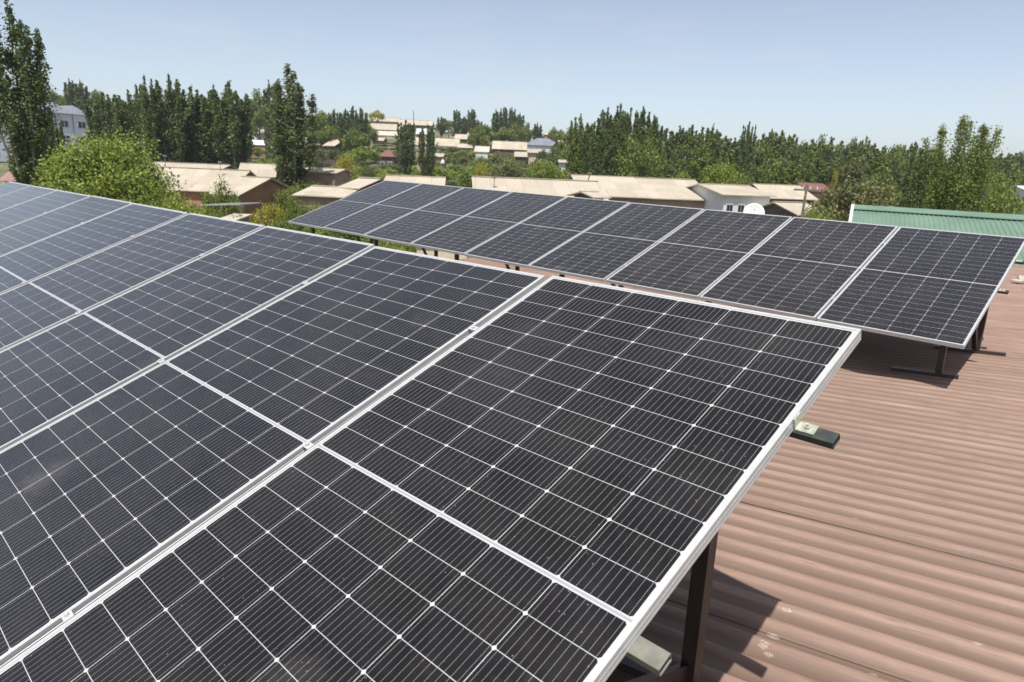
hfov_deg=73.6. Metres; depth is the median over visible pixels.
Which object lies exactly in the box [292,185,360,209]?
house
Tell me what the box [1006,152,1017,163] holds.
poplar tree
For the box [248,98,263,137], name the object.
broadleaf tree
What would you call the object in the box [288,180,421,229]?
solar panel
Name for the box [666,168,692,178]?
broadleaf tree
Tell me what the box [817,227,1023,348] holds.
solar panel
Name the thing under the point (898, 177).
poplar tree
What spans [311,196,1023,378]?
panel rack
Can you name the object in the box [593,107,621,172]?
poplar tree
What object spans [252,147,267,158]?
shrub
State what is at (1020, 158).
broadleaf tree
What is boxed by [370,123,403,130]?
barn
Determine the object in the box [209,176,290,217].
house
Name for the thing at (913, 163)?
poplar tree
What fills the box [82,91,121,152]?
poplar tree
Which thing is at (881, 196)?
broadleaf tree
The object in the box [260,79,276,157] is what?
poplar tree
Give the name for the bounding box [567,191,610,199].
dormer shed
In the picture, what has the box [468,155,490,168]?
shrub
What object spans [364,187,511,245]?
solar panel
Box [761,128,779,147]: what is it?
poplar tree
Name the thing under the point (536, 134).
poplar tree
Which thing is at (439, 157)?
house
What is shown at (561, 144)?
poplar tree
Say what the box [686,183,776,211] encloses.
house
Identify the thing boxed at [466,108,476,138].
poplar tree
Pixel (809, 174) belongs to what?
broadleaf tree
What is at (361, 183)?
shed
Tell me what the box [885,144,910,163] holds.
broadleaf tree
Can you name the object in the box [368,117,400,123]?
house
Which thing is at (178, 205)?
broadleaf tree
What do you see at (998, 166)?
poplar tree
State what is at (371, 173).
shrub
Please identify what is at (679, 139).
poplar tree
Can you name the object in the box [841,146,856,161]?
poplar tree
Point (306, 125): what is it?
broadleaf tree
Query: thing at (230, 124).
poplar tree
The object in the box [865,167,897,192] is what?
broadleaf tree
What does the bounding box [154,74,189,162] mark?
poplar tree
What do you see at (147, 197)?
shrub
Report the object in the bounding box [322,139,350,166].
house
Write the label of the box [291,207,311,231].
shrub
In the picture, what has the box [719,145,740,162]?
poplar tree
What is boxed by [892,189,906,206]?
shrub
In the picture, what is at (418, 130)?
shed
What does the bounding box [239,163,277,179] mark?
house
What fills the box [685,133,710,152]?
poplar tree
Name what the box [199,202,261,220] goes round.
pergola frame
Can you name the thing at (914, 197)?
poplar tree
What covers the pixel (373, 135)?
broadleaf tree
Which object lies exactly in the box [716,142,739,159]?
poplar tree
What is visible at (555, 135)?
broadleaf tree
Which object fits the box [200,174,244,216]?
broadleaf tree
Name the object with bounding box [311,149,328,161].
shrub
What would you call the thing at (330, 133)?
broadleaf tree
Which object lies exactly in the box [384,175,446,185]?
house
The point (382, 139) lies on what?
shed
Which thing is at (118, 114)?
poplar tree
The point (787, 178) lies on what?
tree
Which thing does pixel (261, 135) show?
house
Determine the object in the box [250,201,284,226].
bush
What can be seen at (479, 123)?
poplar tree
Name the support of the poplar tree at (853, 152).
on the ground
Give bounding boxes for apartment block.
[0,102,87,161]
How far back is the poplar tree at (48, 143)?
48.69 m
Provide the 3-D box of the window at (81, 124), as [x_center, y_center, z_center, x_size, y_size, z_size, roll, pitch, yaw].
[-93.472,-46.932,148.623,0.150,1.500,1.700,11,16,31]
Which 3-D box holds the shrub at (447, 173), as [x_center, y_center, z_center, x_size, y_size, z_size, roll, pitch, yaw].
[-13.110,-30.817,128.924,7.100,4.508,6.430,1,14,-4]
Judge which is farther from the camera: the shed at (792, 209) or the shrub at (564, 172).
the shrub at (564, 172)
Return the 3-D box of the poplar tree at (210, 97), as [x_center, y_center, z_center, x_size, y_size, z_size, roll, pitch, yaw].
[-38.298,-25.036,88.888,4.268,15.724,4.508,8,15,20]
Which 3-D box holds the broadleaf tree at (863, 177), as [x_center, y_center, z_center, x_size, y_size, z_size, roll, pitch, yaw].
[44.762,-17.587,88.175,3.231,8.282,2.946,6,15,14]
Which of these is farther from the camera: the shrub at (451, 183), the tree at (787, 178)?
the shrub at (451, 183)
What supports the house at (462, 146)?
on the ground
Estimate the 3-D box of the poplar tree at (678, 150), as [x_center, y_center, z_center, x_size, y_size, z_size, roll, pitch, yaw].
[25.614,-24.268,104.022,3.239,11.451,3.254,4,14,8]
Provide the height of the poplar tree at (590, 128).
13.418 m
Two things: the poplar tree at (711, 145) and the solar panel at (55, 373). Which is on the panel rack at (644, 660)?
the solar panel at (55, 373)
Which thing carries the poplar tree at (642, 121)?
on the ground
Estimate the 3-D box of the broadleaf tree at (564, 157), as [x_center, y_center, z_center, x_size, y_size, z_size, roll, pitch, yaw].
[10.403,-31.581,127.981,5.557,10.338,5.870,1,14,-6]
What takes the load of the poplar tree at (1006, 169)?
on the ground
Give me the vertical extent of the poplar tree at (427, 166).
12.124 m
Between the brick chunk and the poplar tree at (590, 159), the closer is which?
the brick chunk
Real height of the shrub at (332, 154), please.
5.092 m
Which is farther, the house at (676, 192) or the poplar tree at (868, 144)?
the poplar tree at (868, 144)
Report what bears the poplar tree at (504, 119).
on the ground
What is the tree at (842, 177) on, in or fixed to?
on the ground
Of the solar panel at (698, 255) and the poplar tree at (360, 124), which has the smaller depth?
the solar panel at (698, 255)
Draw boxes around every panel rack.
[14,204,839,681]
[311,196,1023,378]
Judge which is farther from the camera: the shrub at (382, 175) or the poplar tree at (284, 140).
the shrub at (382, 175)
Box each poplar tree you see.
[0,0,61,186]
[13,104,58,188]
[48,117,67,188]
[63,78,80,107]
[73,79,91,109]
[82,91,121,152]
[96,94,138,156]
[117,89,141,154]
[128,74,161,161]
[136,88,175,161]
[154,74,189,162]
[166,85,216,163]
[197,84,231,164]
[208,80,257,168]
[226,95,254,162]
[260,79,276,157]
[263,63,329,199]
[326,109,340,128]
[336,111,353,152]
[345,106,361,128]
[353,109,369,147]
[394,120,415,174]
[416,124,438,175]
[436,116,445,137]
[452,110,461,135]
[460,116,467,133]
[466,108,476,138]
[475,119,482,126]
[490,110,501,140]
[499,107,507,130]
[506,108,516,129]
[515,114,524,127]
[532,124,542,139]
[555,135,572,153]
[562,113,586,178]
[578,130,604,174]
[582,121,597,172]
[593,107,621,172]
[597,125,627,175]
[608,102,631,143]
[622,107,638,141]
[626,106,656,176]
[645,114,663,177]
[659,126,668,141]
[659,160,669,177]
[662,136,675,161]
[666,125,691,158]
[674,143,691,159]
[678,145,696,178]
[681,124,704,137]
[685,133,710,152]
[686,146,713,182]
[691,144,717,164]
[695,129,717,155]
[704,123,721,141]
[706,147,729,163]
[707,155,728,173]
[714,135,723,154]
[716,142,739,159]
[718,158,735,169]
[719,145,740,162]
[720,135,736,146]
[723,137,740,149]
[731,157,750,184]
[733,145,764,169]
[739,122,756,160]
[755,145,773,164]
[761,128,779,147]
[766,130,795,150]
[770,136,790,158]
[772,150,786,162]
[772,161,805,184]
[781,134,798,153]
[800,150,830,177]
[801,139,822,161]
[808,143,833,167]
[813,146,831,172]
[814,165,835,187]
[817,136,844,150]
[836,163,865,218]
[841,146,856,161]
[847,145,865,163]
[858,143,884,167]
[859,136,872,150]
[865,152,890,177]
[880,145,892,154]
[881,153,898,178]
[889,166,910,191]
[898,148,933,208]
[903,145,915,160]
[906,141,921,159]
[909,157,921,170]
[986,157,1006,174]
[989,152,1009,167]
[991,174,1013,190]
[996,161,1018,174]
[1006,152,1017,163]
[1006,170,1022,180]
[1013,175,1023,184]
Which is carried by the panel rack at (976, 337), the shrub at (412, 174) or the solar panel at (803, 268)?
the solar panel at (803, 268)
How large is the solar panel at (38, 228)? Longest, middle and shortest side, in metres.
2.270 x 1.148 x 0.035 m
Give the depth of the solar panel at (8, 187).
8.42 m
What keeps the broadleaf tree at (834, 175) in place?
on the ground
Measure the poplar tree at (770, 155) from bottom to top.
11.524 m
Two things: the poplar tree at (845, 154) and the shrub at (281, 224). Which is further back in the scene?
the poplar tree at (845, 154)
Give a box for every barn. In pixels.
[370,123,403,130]
[376,130,399,136]
[398,119,433,128]
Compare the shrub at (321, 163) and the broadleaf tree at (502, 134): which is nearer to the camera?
the shrub at (321, 163)
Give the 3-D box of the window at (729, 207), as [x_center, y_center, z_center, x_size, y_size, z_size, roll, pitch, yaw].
[15.609,-9.453,49.137,0.550,0.800,0.080,-1,14,-12]
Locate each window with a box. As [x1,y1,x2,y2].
[60,120,68,127]
[64,135,70,141]
[77,121,85,128]
[725,204,732,210]
[737,204,744,211]
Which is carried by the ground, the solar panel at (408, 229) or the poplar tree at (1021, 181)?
the poplar tree at (1021, 181)
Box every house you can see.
[0,168,16,182]
[140,166,256,211]
[141,161,237,169]
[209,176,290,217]
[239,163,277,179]
[252,128,266,139]
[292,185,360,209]
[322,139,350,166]
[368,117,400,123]
[378,150,398,165]
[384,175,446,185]
[408,137,460,150]
[435,153,446,176]
[454,134,467,142]
[457,143,473,150]
[470,176,608,199]
[474,146,489,159]
[492,140,526,159]
[514,151,527,163]
[526,138,555,152]
[527,149,537,164]
[543,132,566,137]
[568,174,705,208]
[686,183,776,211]
[751,183,818,205]
[791,182,827,207]
[1012,185,1023,195]
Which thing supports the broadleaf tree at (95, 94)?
on the ground
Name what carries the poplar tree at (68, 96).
on the ground
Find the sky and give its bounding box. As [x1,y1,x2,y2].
[0,0,1023,160]
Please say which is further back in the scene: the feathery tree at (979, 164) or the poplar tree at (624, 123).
the poplar tree at (624, 123)
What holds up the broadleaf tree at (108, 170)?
on the ground
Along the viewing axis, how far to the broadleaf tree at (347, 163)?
96.23 m
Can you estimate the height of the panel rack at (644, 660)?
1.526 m
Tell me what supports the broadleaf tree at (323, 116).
on the ground
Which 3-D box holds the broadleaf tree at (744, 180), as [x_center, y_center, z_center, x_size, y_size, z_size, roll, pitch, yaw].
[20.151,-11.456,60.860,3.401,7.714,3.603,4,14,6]
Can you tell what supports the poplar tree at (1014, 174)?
on the ground
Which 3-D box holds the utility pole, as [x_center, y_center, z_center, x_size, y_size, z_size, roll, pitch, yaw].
[16.646,-5.872,39.600,1.400,6.217,0.200,2,14,0]
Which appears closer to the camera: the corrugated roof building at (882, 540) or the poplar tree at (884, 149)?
the corrugated roof building at (882, 540)
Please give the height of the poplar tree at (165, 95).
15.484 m
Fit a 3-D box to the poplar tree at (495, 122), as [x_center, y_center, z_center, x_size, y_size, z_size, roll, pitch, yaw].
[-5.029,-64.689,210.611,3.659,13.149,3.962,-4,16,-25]
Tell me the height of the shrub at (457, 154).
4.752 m
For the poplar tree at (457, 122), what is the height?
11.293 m
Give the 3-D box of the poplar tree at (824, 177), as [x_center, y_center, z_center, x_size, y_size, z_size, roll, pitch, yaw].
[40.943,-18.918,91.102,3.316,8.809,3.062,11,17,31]
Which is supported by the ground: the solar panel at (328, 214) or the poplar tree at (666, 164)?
the poplar tree at (666, 164)
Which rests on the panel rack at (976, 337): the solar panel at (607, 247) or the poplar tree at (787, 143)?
the solar panel at (607, 247)
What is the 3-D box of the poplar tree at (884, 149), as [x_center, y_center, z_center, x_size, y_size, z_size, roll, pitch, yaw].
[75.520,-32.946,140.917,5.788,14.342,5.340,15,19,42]
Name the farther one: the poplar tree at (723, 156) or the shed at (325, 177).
the poplar tree at (723, 156)
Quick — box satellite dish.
[743,203,764,213]
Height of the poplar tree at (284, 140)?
15.121 m
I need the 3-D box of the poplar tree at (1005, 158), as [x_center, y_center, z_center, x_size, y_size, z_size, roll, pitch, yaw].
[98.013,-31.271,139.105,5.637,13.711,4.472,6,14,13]
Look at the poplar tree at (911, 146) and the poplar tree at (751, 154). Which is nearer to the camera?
the poplar tree at (751, 154)
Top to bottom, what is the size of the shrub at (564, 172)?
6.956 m
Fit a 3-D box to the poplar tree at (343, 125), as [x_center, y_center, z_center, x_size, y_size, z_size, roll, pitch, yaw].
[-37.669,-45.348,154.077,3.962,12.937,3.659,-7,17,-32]
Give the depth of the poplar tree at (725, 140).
142.81 m
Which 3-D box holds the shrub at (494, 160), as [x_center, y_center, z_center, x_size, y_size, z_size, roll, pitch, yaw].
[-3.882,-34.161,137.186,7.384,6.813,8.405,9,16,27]
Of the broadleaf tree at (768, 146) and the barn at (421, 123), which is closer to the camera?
the broadleaf tree at (768, 146)
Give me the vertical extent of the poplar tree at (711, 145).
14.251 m
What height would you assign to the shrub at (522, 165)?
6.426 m
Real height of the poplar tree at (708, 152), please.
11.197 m
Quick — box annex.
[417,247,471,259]
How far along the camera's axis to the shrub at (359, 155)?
141.66 m
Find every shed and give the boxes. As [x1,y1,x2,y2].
[222,213,251,221]
[251,140,273,158]
[297,167,354,188]
[337,177,383,191]
[372,137,387,142]
[415,128,426,136]
[556,159,567,169]
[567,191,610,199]
[762,201,815,217]
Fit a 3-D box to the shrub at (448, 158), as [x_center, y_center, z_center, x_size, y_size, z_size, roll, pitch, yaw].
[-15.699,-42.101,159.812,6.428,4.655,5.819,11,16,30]
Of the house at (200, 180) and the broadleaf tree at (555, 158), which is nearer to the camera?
the house at (200, 180)
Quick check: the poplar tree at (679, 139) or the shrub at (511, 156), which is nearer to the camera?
the poplar tree at (679, 139)
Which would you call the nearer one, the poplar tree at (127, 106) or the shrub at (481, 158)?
the poplar tree at (127, 106)
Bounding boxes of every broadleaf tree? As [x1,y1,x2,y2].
[24,121,191,210]
[46,88,65,105]
[85,89,111,120]
[150,190,213,215]
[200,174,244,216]
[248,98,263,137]
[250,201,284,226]
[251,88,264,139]
[272,180,319,216]
[291,114,311,133]
[307,130,325,148]
[308,110,331,139]
[318,123,338,146]
[334,152,356,171]
[340,126,369,165]
[363,118,378,148]
[368,109,384,122]
[440,120,453,137]
[467,125,486,146]
[470,123,495,148]
[474,160,490,175]
[483,158,535,177]
[494,126,518,140]
[508,121,525,141]
[520,121,532,142]
[521,157,565,178]
[544,141,562,161]
[547,127,563,141]
[547,150,567,169]
[553,144,571,167]
[561,127,568,140]
[604,129,664,177]
[661,142,670,170]
[662,152,688,177]
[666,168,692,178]
[700,159,747,184]
[728,168,753,185]
[743,158,756,183]
[751,156,771,183]
[753,146,759,157]
[756,137,765,150]
[757,156,786,183]
[764,141,773,154]
[778,155,797,170]
[786,145,804,177]
[791,154,816,182]
[797,139,805,154]
[803,175,906,221]
[816,133,831,151]
[819,180,836,210]
[824,144,845,165]
[829,154,844,177]
[832,167,844,189]
[843,136,865,156]
[844,153,872,177]
[852,174,869,185]
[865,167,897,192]
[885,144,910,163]
[891,143,911,174]
[931,155,1023,214]
[1011,151,1023,170]
[1011,160,1022,173]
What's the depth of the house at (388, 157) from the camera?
145.75 m
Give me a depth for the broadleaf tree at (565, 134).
191.32 m
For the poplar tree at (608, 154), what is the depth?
81.17 m
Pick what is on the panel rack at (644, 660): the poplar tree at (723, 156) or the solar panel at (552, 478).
the solar panel at (552, 478)
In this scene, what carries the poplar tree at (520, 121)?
on the ground
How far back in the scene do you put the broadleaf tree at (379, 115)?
265.82 m
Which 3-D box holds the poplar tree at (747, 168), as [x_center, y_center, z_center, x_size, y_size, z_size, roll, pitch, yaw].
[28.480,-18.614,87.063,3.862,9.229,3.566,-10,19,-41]
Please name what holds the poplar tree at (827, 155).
on the ground
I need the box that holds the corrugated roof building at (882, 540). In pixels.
[459,258,1023,681]
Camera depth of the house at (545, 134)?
260.16 m
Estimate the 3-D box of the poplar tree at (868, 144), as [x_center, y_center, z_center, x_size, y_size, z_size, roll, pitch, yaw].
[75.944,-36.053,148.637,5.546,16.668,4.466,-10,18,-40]
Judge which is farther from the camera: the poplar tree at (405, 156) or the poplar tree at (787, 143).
the poplar tree at (787, 143)
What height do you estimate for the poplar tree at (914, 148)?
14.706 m
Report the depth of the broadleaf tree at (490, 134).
191.46 m
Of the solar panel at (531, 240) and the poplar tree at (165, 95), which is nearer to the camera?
the solar panel at (531, 240)
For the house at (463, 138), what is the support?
on the ground
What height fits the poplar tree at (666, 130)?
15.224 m
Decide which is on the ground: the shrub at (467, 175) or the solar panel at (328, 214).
the shrub at (467, 175)
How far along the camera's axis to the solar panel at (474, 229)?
10.21 m
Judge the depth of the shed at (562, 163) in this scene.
107.34 m
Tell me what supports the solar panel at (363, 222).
on the panel rack at (976, 337)
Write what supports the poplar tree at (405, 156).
on the ground
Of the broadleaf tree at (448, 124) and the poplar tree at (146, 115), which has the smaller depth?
the poplar tree at (146, 115)
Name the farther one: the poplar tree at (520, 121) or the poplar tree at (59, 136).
the poplar tree at (520, 121)
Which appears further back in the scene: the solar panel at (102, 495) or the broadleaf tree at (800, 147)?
the broadleaf tree at (800, 147)
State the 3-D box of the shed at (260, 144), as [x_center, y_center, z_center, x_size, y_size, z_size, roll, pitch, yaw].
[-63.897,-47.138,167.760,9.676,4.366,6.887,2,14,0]
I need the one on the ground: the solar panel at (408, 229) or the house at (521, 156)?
the house at (521, 156)
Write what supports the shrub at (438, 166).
on the ground
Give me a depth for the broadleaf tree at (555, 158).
127.08 m
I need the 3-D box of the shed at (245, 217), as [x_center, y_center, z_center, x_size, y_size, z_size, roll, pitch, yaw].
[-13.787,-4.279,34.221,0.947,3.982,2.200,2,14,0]
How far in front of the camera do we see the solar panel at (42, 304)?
4.18 m
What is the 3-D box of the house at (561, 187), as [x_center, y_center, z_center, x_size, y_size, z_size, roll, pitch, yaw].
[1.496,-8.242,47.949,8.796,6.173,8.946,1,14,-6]
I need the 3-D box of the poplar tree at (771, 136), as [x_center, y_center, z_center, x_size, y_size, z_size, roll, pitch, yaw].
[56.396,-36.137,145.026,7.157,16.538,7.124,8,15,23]
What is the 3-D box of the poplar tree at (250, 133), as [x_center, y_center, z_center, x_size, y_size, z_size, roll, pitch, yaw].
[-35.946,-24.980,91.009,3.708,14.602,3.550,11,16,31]
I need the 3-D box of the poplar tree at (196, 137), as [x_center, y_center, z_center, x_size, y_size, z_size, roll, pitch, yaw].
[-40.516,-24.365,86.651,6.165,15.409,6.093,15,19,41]
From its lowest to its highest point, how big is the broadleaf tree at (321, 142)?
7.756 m
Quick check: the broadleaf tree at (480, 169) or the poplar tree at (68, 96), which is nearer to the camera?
the broadleaf tree at (480, 169)
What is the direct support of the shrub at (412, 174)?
on the ground
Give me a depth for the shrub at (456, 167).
141.82 m
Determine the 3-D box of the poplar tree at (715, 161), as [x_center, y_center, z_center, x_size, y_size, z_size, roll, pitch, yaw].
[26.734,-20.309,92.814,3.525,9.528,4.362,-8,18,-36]
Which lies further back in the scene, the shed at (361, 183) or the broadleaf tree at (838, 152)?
the broadleaf tree at (838, 152)
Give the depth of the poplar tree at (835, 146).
144.94 m
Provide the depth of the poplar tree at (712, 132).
144.56 m
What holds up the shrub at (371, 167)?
on the ground
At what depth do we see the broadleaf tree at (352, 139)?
147.74 m
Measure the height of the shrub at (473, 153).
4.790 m
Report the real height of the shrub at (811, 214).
5.554 m
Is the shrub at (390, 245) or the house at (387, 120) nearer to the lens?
the shrub at (390, 245)
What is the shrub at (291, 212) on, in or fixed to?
on the ground
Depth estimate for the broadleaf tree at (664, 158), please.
101.08 m
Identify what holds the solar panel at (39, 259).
on the panel rack at (644, 660)
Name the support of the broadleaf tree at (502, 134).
on the ground
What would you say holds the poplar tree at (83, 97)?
on the ground
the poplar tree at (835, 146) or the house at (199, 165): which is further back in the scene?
the poplar tree at (835, 146)
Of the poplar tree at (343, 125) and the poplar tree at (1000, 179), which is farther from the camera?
the poplar tree at (343, 125)
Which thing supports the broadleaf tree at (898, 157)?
on the ground
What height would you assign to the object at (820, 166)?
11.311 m
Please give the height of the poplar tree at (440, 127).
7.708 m
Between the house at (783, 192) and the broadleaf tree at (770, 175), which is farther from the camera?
the broadleaf tree at (770, 175)
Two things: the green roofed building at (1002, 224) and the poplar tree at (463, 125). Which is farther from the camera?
the poplar tree at (463, 125)
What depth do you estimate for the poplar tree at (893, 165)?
109.47 m
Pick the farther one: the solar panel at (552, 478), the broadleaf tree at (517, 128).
the broadleaf tree at (517, 128)
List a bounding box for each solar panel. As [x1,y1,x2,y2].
[0,181,30,195]
[0,186,56,210]
[0,190,89,229]
[0,196,132,255]
[0,203,187,293]
[0,213,264,351]
[0,226,374,450]
[0,246,545,668]
[0,276,860,681]
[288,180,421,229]
[323,183,463,236]
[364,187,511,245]
[410,192,566,254]
[464,197,629,267]
[528,203,703,281]
[606,209,791,298]
[700,217,897,320]
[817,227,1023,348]
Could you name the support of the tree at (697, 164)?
on the ground
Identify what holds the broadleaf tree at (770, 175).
on the ground
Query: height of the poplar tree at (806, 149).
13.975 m
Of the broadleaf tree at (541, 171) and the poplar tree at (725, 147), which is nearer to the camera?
the broadleaf tree at (541, 171)
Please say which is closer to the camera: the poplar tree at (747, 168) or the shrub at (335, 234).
the shrub at (335, 234)
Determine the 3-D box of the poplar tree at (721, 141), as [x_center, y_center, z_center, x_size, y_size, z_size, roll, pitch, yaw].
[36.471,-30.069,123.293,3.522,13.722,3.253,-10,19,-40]
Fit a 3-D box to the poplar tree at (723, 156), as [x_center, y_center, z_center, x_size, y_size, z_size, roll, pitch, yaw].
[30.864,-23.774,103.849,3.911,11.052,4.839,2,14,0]
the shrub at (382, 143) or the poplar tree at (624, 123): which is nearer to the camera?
the poplar tree at (624, 123)
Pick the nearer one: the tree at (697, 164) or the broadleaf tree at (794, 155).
the tree at (697, 164)
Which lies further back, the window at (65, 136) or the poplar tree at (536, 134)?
the poplar tree at (536, 134)
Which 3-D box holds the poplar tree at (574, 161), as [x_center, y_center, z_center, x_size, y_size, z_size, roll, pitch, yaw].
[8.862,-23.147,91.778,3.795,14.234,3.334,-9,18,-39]
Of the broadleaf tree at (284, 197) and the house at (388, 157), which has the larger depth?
the house at (388, 157)
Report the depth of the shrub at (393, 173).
113.30 m
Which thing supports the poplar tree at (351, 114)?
on the ground
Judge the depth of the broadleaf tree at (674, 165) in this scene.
92.40 m
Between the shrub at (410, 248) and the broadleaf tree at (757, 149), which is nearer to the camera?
the shrub at (410, 248)
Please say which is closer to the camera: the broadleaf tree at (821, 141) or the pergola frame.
the pergola frame
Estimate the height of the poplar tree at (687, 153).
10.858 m
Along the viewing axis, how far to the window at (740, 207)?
49.26 m
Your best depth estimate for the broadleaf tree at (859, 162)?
102.57 m
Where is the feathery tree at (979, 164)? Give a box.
[895,114,1016,212]
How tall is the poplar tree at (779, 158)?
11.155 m
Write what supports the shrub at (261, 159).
on the ground
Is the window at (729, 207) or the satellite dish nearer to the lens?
the satellite dish
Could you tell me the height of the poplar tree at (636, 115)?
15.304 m
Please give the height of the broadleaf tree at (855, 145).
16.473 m
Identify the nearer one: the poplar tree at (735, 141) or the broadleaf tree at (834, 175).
the broadleaf tree at (834, 175)
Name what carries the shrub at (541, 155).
on the ground
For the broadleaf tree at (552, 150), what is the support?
on the ground
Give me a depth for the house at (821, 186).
79.42 m
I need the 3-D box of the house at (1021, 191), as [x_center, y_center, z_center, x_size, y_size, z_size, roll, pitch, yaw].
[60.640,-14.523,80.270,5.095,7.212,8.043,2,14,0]
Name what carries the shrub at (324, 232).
on the ground
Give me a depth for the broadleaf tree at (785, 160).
102.17 m
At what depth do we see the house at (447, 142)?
198.63 m
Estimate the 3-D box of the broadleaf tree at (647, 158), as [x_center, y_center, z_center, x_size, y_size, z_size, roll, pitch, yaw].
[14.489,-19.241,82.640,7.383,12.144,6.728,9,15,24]
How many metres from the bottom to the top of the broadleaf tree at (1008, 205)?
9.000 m
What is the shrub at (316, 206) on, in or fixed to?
on the ground
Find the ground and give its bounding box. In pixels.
[0,123,491,196]
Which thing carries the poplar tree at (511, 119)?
on the ground
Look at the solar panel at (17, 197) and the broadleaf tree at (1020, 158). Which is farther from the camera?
the broadleaf tree at (1020, 158)
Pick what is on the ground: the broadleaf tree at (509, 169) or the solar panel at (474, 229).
the broadleaf tree at (509, 169)
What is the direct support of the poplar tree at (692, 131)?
on the ground
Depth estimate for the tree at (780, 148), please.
118.23 m
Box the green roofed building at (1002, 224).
[848,204,1023,265]
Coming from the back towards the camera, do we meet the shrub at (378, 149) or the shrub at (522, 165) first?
the shrub at (378, 149)
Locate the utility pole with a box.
[794,185,818,217]
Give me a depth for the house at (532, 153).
135.68 m
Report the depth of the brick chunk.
11.83 m
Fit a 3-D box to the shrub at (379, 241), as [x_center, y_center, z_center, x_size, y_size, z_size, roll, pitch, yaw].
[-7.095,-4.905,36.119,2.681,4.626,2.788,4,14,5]
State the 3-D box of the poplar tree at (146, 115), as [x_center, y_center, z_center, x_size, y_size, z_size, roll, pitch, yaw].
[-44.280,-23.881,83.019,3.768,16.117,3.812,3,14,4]
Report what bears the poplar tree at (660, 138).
on the ground
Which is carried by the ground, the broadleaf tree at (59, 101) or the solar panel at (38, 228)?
the broadleaf tree at (59, 101)
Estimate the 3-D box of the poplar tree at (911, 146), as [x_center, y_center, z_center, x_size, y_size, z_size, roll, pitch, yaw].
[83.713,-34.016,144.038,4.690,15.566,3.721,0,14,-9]
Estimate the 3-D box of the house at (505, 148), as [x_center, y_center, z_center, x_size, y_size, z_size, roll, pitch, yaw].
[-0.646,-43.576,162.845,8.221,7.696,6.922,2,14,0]
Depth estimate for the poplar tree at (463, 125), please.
224.03 m
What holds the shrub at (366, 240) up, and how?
on the ground
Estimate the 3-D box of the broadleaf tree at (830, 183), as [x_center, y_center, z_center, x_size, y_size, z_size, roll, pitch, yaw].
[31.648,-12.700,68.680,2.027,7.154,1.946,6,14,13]
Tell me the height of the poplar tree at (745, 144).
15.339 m
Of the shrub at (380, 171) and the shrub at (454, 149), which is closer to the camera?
the shrub at (380, 171)
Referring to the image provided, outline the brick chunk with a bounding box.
[1011,275,1023,282]
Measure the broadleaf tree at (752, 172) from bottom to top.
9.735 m
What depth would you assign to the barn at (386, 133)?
231.81 m
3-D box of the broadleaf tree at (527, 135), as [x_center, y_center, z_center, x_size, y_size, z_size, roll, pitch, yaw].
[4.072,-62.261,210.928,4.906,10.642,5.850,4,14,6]
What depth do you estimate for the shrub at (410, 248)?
29.61 m
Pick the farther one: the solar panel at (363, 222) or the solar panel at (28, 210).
the solar panel at (363, 222)
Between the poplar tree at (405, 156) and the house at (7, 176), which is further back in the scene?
the poplar tree at (405, 156)
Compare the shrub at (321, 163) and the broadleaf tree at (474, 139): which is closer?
the shrub at (321, 163)
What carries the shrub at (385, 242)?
on the ground
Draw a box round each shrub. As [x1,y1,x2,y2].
[116,194,155,204]
[202,205,226,217]
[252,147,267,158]
[256,157,272,162]
[259,215,300,230]
[278,198,310,225]
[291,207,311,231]
[295,226,332,236]
[303,158,326,167]
[306,202,322,210]
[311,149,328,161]
[327,148,341,162]
[329,231,365,242]
[345,146,381,172]
[350,167,361,180]
[355,237,369,242]
[359,168,377,178]
[360,236,381,244]
[361,165,382,171]
[370,146,388,153]
[373,241,400,248]
[374,167,397,175]
[374,171,392,179]
[377,142,389,145]
[378,240,413,247]
[384,164,401,173]
[385,169,396,174]
[396,244,416,252]
[399,172,428,175]
[431,166,459,179]
[434,164,450,174]
[441,151,453,164]
[445,147,461,153]
[446,179,460,186]
[449,163,467,177]
[450,152,472,160]
[451,156,473,166]
[451,161,502,187]
[466,150,475,159]
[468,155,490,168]
[477,153,509,166]
[507,154,515,162]
[515,160,526,167]
[536,149,547,160]
[559,167,571,178]
[801,206,835,219]
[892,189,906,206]
[984,175,1023,214]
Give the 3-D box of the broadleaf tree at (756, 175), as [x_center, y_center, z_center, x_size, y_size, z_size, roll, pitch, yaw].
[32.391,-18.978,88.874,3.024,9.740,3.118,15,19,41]
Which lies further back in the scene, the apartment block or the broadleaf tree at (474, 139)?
the broadleaf tree at (474, 139)
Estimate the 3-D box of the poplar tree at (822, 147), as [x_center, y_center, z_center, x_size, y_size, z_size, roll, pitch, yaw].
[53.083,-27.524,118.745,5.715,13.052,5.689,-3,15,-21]
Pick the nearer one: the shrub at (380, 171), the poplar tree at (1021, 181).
the poplar tree at (1021, 181)
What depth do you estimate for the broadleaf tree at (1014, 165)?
126.07 m
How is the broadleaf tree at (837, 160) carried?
on the ground
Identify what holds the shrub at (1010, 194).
on the ground
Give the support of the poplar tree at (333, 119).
on the ground
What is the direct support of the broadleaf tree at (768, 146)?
on the ground
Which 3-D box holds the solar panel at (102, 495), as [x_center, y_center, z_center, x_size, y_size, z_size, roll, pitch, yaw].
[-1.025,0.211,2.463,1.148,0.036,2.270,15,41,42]
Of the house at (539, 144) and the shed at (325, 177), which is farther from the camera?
the house at (539, 144)

